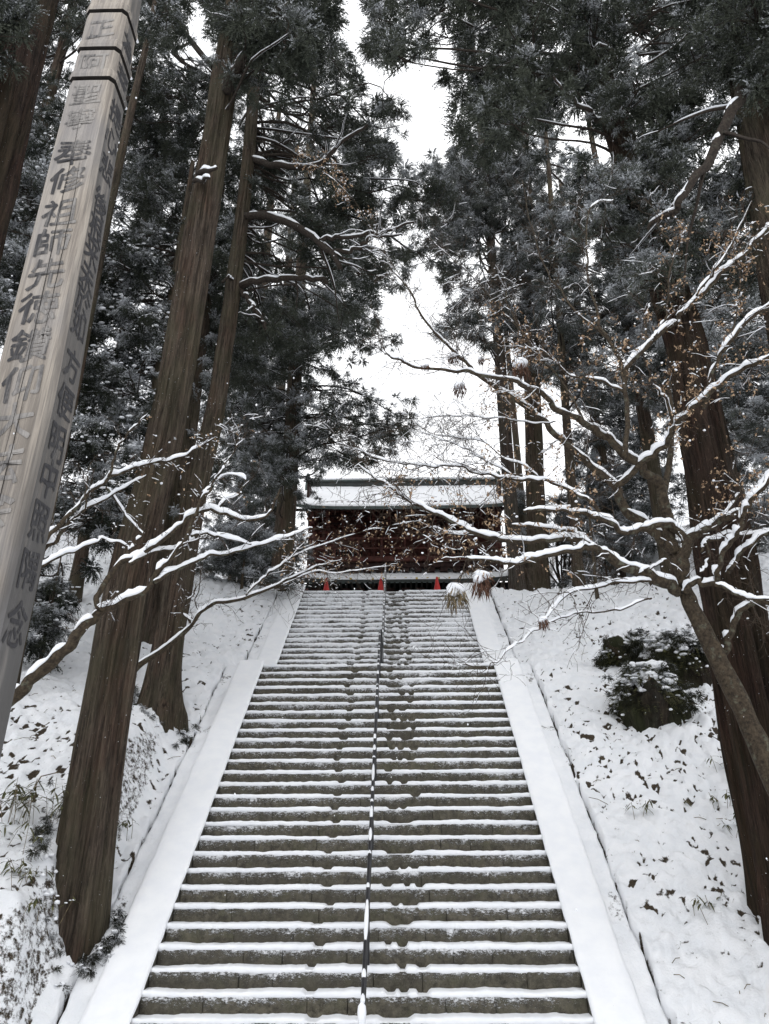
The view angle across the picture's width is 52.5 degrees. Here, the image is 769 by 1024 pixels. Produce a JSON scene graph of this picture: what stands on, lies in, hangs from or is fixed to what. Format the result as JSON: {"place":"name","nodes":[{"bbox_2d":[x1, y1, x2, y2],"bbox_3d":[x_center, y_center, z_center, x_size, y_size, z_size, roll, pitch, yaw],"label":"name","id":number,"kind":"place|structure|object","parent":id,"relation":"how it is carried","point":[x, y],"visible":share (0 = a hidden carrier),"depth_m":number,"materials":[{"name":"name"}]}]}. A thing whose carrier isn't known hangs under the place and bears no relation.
{"place":"outdoors","nodes":[
{"label":"outdoors","id":0,"kind":"place"},
{"bbox_2d":[0,530,279,1023],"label":"snowy bank","id":1,"kind":"structure","parent":0,"point":[30,991],"depth_m":10.68,"materials":[{"name":"white snow"}]},
{"bbox_2d":[0,815,45,852],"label":"bamboo grass","id":2,"kind":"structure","parent":1,"relation":"on","point":[18,833],"depth_m":8.67,"materials":[{"name":"green plant"}]},
{"bbox_2d":[0,858,53,890],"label":"bamboo grass","id":3,"kind":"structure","parent":1,"relation":"on","point":[26,869],"depth_m":8.16,"materials":[{"name":"green plant"}]},
{"bbox_2d":[0,0,58,262],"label":"cedar tree","id":4,"kind":"object","parent":1,"relation":"on","point":[23,54],"visible":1,"depth_m":11.29,"materials":[{"name":"brown plant"}]},
{"bbox_2d":[0,778,69,823],"bbox_3d":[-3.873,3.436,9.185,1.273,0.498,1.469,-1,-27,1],"label":"bamboo grass","id":5,"kind":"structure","parent":1,"relation":"on","point":[33,791],"depth_m":8.99,"materials":[{"name":"green plant"}]},
{"bbox_2d":[22,894,78,924],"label":"bamboo grass","id":6,"kind":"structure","parent":1,"relation":"on","point":[33,904],"depth_m":8.01,"materials":[{"name":"green plant"}]},
{"bbox_2d":[23,555,81,672],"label":"cypress sapling","id":7,"kind":"object","parent":1,"relation":"on","point":[46,620],"visible":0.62,"depth_m":13.22,"materials":[{"name":"green plant"}]},
{"bbox_2d":[0,0,158,683],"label":"cypress tree","id":8,"kind":"object","parent":1,"relation":"on","point":[32,184],"visible":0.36,"depth_m":15.43,"materials":[{"name":"brown wood"}]},
{"bbox_2d":[8,0,170,237],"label":"cedar tree","id":9,"kind":"object","parent":1,"relation":"on","point":[68,19],"visible":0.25,"depth_m":21.18,"materials":[{"name":"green plant"}]},
{"bbox_2d":[49,160,194,585],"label":"cypress tree","id":10,"kind":"object","parent":1,"relation":"on","point":[123,377],"visible":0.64,"depth_m":15.28,"materials":[{"name":"green plant"}]},
{"bbox_2d":[119,817,138,840],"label":"bamboo grass","id":11,"kind":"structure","parent":1,"relation":"on","point":[123,824],"depth_m":9.78,"materials":[{"name":"green plant"}]},
{"bbox_2d":[69,70,195,602],"bbox_3d":[-8.015,-6.598,22.450,5.431,20.903,3.985,-25,-36,40],"label":"cypress tree","id":12,"kind":"object","parent":1,"relation":"on","point":[84,551],"visible":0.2,"depth_m":22.23,"materials":[{"name":"green plant"}]},
{"bbox_2d":[57,598,275,1023],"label":"drain channel","id":13,"kind":"object","parent":1,"relation":"on","point":[65,1005],"depth_m":7.76,"materials":[{"name":"concrete"}]},
{"bbox_2d":[11,407,329,706],"bbox_3d":[-2.147,0.583,7.708,3.104,4.388,1.280,-1,-27,1],"label":"maple tree","id":14,"kind":"object","parent":1,"relation":"on","point":[38,670],"visible":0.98,"depth_m":7.75,"materials":[{"name":"brown plant"}]},
{"bbox_2d":[21,0,349,1000],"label":"cedar tree","id":15,"kind":"object","parent":1,"relation":"on","point":[257,36],"visible":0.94,"depth_m":11.11,"materials":[{"name":"brown plant"}]},
{"bbox_2d":[106,0,270,643],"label":"cedar tree","id":16,"kind":"object","parent":1,"relation":"on","point":[159,93],"visible":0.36,"depth_m":20.37,"materials":[{"name":"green plant"}]},
{"bbox_2d":[195,518,302,595],"bbox_3d":[-3.861,1.482,21.279,2.330,2.519,1.934,-1,-27,1],"label":"evergreen shrub","id":17,"kind":"object","parent":1,"relation":"on","point":[244,560],"visible":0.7,"depth_m":21.04,"materials":[{"name":"dark green needle foliage"},{"name":"snow"}]},
{"bbox_2d":[198,112,329,583],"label":"cedar tree","id":18,"kind":"object","parent":1,"relation":"on","point":[236,488],"visible":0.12,"depth_m":27.20,"materials":[{"name":"green plant"}]},
{"bbox_2d":[226,486,317,574],"bbox_3d":[-3.689,1.706,25.023,2.696,4.590,1.884,-1,-27,1],"label":"evergreen shrub","id":19,"kind":"object","parent":1,"relation":"on","point":[301,537],"visible":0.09,"depth_m":25.08,"materials":[{"name":"green plant"}]},
{"bbox_2d":[137,485,431,671],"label":"maple sapling","id":20,"kind":"object","parent":1,"relation":"on","point":[179,635],"visible":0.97,"depth_m":12.52,"materials":[{"name":"brown plant"}]},
{"bbox_2d":[132,0,461,749],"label":"cedar tree","id":21,"kind":"object","parent":1,"relation":"on","point":[160,693],"visible":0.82,"depth_m":18.42,"materials":[{"name":"green plant"}]},
{"bbox_2d":[200,68,420,591],"bbox_3d":[-2.796,-8.402,28.939,7.534,26.504,7.065,-1,-27,1],"label":"cedar tree","id":22,"kind":"object","parent":1,"relation":"on","point":[290,445],"visible":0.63,"depth_m":24.63,"materials":[{"name":"green plant"}]},
{"bbox_2d":[0,0,767,583],"label":"sky","id":23,"kind":"structure","parent":0,"point":[426,131],"materials":[{"name":"white"}]},
{"bbox_2d":[295,471,519,591],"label":"temple gate","id":24,"kind":"structure","parent":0,"point":[415,579],"depth_m":33.81,"materials":[{"name":"red wood"}]},
{"bbox_2d":[328,550,361,556],"bbox_3d":[-1.718,1.942,33.877,1.500,0.660,0.050,-1,-27,1],"label":"lattice window","id":25,"kind":"structure","parent":24,"relation":"in","point":[328,550],"depth_m":33.92,"materials":[{"name":"brown wood"}]},
{"bbox_2d":[383,549,403,555],"bbox_3d":[0.381,1.952,33.795,0.940,0.950,0.050,-1,-27,1],"label":"door leaf","id":26,"kind":"structure","parent":24,"relation":"in","point":[397,551],"depth_m":33.87,"materials":[{"name":"brown wood"}]},
{"bbox_2d":[406,549,426,555],"bbox_3d":[1.381,1.942,33.780,0.940,0.950,0.050,-1,-27,1],"label":"door leaf","id":27,"kind":"structure","parent":24,"relation":"in","point":[417,551],"depth_m":33.85,"materials":[{"name":"brown wood"}]},
{"bbox_2d":[447,549,481,555],"bbox_3d":[3.481,1.890,33.797,1.500,0.660,0.050,-1,-27,1],"label":"lattice window","id":28,"kind":"structure","parent":24,"relation":"in","point":[447,549],"depth_m":33.83,"materials":[{"name":"brown wood"}]},
{"bbox_2d":[62,485,768,588],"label":"ground","id":29,"kind":"structure","parent":0,"point":[685,522],"depth_m":41.26,"materials":[{"name":"white snow"}]},
{"bbox_2d":[237,70,425,586],"bbox_3d":[-3.182,-9.265,35.527,9.508,33.088,5.992,-1,-27,1],"label":"cedar tree","id":30,"kind":"object","parent":29,"relation":"on","point":[288,234],"visible":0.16,"depth_m":37.73,"materials":[{"name":"green plant"}]},
{"bbox_2d":[58,583,667,1023],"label":"stone staircase","id":31,"kind":"structure","parent":29,"relation":"on","point":[490,871],"depth_m":9.68,"materials":[{"name":"grey stone"}]},
{"bbox_2d":[323,577,329,590],"bbox_3d":[-1.656,2.156,22.227,0.360,0.640,0.360,2,-27,-4],"label":"traffic cone","id":32,"kind":"object","parent":31,"relation":"on","point":[326,588],"visible":0.25,"depth_m":22.16,"materials":[{"name":"red plastic"}]},
{"bbox_2d":[357,564,385,1023],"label":"handrail","id":33,"kind":"object","parent":31,"relation":"on","point":[361,1012],"visible":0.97,"depth_m":9.24,"materials":[{"name":"black metal"}]},
{"bbox_2d":[378,577,383,590],"bbox_3d":[-0.102,2.141,22.203,0.360,0.640,0.360,2,-27,-4],"label":"traffic cone","id":34,"kind":"object","parent":31,"relation":"on","point":[380,587],"visible":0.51,"depth_m":22.16,"materials":[{"name":"red plastic"}]},
{"bbox_2d":[434,576,440,589],"bbox_3d":[1.498,2.125,22.178,0.360,0.640,0.360,2,-27,-4],"label":"traffic cone","id":35,"kind":"object","parent":31,"relation":"on","point":[437,586],"visible":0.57,"depth_m":22.14,"materials":[{"name":"red plastic"}]},
{"bbox_2d":[444,86,576,586],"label":"conifer tree","id":36,"kind":"object","parent":29,"relation":"on","point":[515,435],"visible":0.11,"depth_m":36.01,"materials":[{"name":"plant"}]},
{"bbox_2d":[516,479,600,586],"bbox_3d":[6.332,2.038,28.064,2.980,6.691,1.677,-1,-27,1],"label":"evergreen shrub","id":37,"kind":"object","parent":29,"relation":"on","point":[520,495],"visible":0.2,"depth_m":28.37,"materials":[{"name":"green plant"}]},
{"bbox_2d":[545,478,598,532],"bbox_3d":[7.749,1.272,30.635,2.809,7.616,2.026,-1,-27,1],"label":"evergreen shrub","id":38,"kind":"object","parent":29,"relation":"on","point":[586,486],"visible":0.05,"depth_m":31.42,"materials":[{"name":"green plant"}]},
{"bbox_2d":[685,273,768,552],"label":"conifer tree","id":39,"kind":"object","parent":29,"relation":"on","point":[739,463],"visible":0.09,"depth_m":23.80,"materials":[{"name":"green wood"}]},
{"bbox_2d":[489,546,768,1023],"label":"snowy bank","id":40,"kind":"structure","parent":0,"point":[673,865],"depth_m":10.40,"materials":[{"name":"white snow"}]},
{"bbox_2d":[1,569,765,1023],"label":"undergrowth","id":41,"kind":"object","parent":40,"relation":"on","point":[583,773],"visible":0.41,"depth_m":10.53,"materials":[{"name":"green plant"}]},
{"bbox_2d":[384,28,582,590],"bbox_3d":[4.029,-9.525,29.115,6.692,28.602,6.250,-1,-27,1],"label":"cedar tree","id":42,"kind":"object","parent":40,"relation":"on","point":[486,207],"visible":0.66,"depth_m":28.17,"materials":[{"name":"green plant"}]},
{"bbox_2d":[293,110,768,795],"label":"maple tree","id":43,"kind":"object","parent":40,"relation":"on","point":[681,582],"visible":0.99,"depth_m":8.25,"materials":[{"name":"brown plant"}]},
{"bbox_2d":[421,363,429,371],"bbox_3d":[0.432,-1.533,8.263,0.109,0.091,0.118,-1,-27,1],"label":"leaf bunch","id":44,"kind":"object","parent":43,"relation":"attached to","point":[424,365],"visible":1,"depth_m":8.25,"materials":[{"name":"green plant"}]},
{"bbox_2d":[448,352,457,366],"bbox_3d":[0.912,-2.031,10.389,0.167,0.219,0.209,-1,-27,1],"label":"leaf bunch","id":45,"kind":"object","parent":43,"relation":"hanging from","point":[453,353],"visible":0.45,"depth_m":10.38,"materials":[{"name":"brown plant"}]},
{"bbox_2d":[442,559,470,615],"bbox_3d":[0.639,0.664,6.941,0.249,0.543,0.241,-22,-34,36],"label":"leaf bunch","id":46,"kind":"object","parent":43,"relation":"hanging from","point":[457,589],"visible":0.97,"depth_m":6.87,"materials":[{"name":"brown plant"}]},
{"bbox_2d":[449,374,466,398],"bbox_3d":[0.976,-1.693,10.163,0.241,0.486,0.214,20,-33,-35],"label":"leaf bunch","id":47,"kind":"object","parent":43,"relation":"hanging from","point":[459,385],"visible":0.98,"depth_m":10.09,"materials":[{"name":"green plant"}]},
{"bbox_2d":[478,356,484,370],"bbox_3d":[1.268,-1.898,10.230,0.098,0.322,0.117,-1,-27,1],"label":"leaf bunch","id":48,"kind":"object","parent":43,"relation":"hanging from","point":[481,359],"visible":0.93,"depth_m":10.26,"materials":[{"name":"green plant"}]},
{"bbox_2d":[468,560,495,603],"bbox_3d":[0.855,0.633,7.001,0.306,0.439,0.236,-1,-27,1],"label":"leaf bunch","id":49,"kind":"object","parent":43,"relation":"hanging from","point":[479,578],"visible":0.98,"depth_m":6.97,"materials":[{"name":"brown plant"}]},
{"bbox_2d":[512,357,531,384],"bbox_3d":[1.508,-1.559,8.616,0.247,0.311,0.281,-1,-27,1],"label":"leaf bunch","id":50,"kind":"object","parent":43,"relation":"hanging from","point":[522,365],"visible":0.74,"depth_m":8.61,"materials":[{"name":"brown plant"}]},
{"bbox_2d":[538,616,549,632],"bbox_3d":[1.422,1.007,6.981,0.124,0.159,0.121,-1,-27,1],"label":"leaf bunch","id":51,"kind":"object","parent":43,"relation":"hanging from","point":[543,620],"visible":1,"depth_m":6.97,"materials":[{"name":"brown plant"}]},
{"bbox_2d":[463,133,617,591],"bbox_3d":[5.952,-16.283,33.447,4.863,44.542,6.059,-1,-27,1],"label":"cedar tree","id":52,"kind":"object","parent":40,"relation":"on","point":[533,432],"visible":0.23,"depth_m":26.35,"materials":[{"name":"green plant"}]},
{"bbox_2d":[338,0,768,945],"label":"cedar tree","id":53,"kind":"object","parent":40,"relation":"on","point":[514,92],"visible":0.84,"depth_m":12.60,"materials":[{"name":"green plant"}]},
{"bbox_2d":[494,604,659,1002],"bbox_3d":[2.719,3.082,12.467,0.550,9.546,16.110,-1,-27,1],"label":"drain channel","id":54,"kind":"object","parent":40,"relation":"on","point":[594,829],"depth_m":10.01,"materials":[{"name":"concrete"}]},
{"bbox_2d":[589,518,599,598],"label":"cedar tree","id":55,"kind":"object","parent":40,"relation":"on","point":[595,579],"visible":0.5,"depth_m":20.39,"materials":[{"name":"brown plant"}]},
{"bbox_2d":[529,57,663,587],"bbox_3d":[7.234,-9.909,27.396,5.236,28.093,5.370,-1,-27,1],"label":"cedar tree","id":56,"kind":"object","parent":40,"relation":"on","point":[571,331],"visible":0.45,"depth_m":24.13,"materials":[{"name":"green plant"}]},
{"bbox_2d":[550,519,654,588],"bbox_3d":[7.094,1.914,24.799,2.801,3.227,2.365,-1,-27,1],"label":"evergreen shrub","id":57,"kind":"object","parent":40,"relation":"on","point":[623,549],"visible":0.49,"depth_m":24.59,"materials":[{"name":"green plant"}]},
{"bbox_2d":[555,180,687,584],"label":"conifer tree","id":58,"kind":"object","parent":40,"relation":"on","point":[637,481],"visible":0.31,"depth_m":28.20,"materials":[{"name":"green plant"}]},
{"bbox_2d":[589,627,662,668],"bbox_3d":[4.711,2.735,14.843,1.597,0.940,1.262,-1,-27,1],"label":"evergreen shrub","id":59,"kind":"object","parent":40,"relation":"on","point":[613,648],"visible":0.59,"depth_m":14.67,"materials":[{"name":"green plant"}]},
{"bbox_2d":[625,800,654,819],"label":"bamboo grass","id":60,"kind":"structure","parent":40,"relation":"on","point":[646,805],"depth_m":10.24,"materials":[{"name":"green plant"}]},
{"bbox_2d":[602,658,707,732],"bbox_3d":[4.337,3.054,12.745,1.487,1.263,1.105,-1,-27,1],"label":"evergreen shrub","id":61,"kind":"object","parent":40,"relation":"on","point":[653,689],"visible":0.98,"depth_m":12.50,"materials":[{"name":"green plant"}]},
{"bbox_2d":[617,621,711,689],"bbox_3d":[5.292,2.689,14.043,1.702,1.338,1.271,-1,-27,1],"label":"evergreen shrub","id":62,"kind":"object","parent":40,"relation":"on","point":[679,644],"visible":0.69,"depth_m":13.80,"materials":[{"name":"green plant"}]},
{"bbox_2d":[586,116,749,575],"bbox_3d":[9.560,-6.901,25.878,5.786,20.505,5.445,-1,-27,1],"label":"conifer tree","id":63,"kind":"object","parent":40,"relation":"on","point":[644,413],"visible":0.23,"depth_m":23.24,"materials":[{"name":"green plant"}]},
{"bbox_2d":[627,65,768,615],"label":"conifer tree","id":64,"kind":"object","parent":40,"relation":"on","point":[755,410],"visible":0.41,"depth_m":19.36,"materials":[{"name":"plant"}]},
{"bbox_2d":[632,0,768,344],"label":"cedar tree","id":65,"kind":"object","parent":40,"relation":"on","point":[741,41],"visible":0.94,"depth_m":11.49,"materials":[{"name":"green plant"}]},
{"bbox_2d":[691,892,721,924],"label":"bamboo grass","id":66,"kind":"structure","parent":40,"relation":"on","point":[699,905],"depth_m":8.47,"materials":[{"name":"green plant"}]},
{"bbox_2d":[683,790,730,809],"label":"bamboo grass","id":67,"kind":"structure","parent":40,"relation":"on","point":[716,800],"depth_m":10.31,"materials":[{"name":"green plant"}]},
{"bbox_2d":[706,755,721,770],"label":"bamboo grass","id":68,"kind":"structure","parent":40,"relation":"on","point":[711,760],"depth_m":11.14,"materials":[{"name":"green plant"}]},
{"bbox_2d":[719,812,737,837],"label":"bamboo grass","id":69,"kind":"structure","parent":40,"relation":"on","point":[727,825],"depth_m":9.84,"materials":[{"name":"green plant"}]},
{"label":"snowy path","id":70,"kind":"structure","parent":0,"visible":0},
{"bbox_2d":[0,0,141,757],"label":"memorial pillar","id":71,"kind":"structure","parent":70,"relation":"on","point":[41,359],"depth_m":5.12,"materials":[{"name":"grey wood"}]}
]}

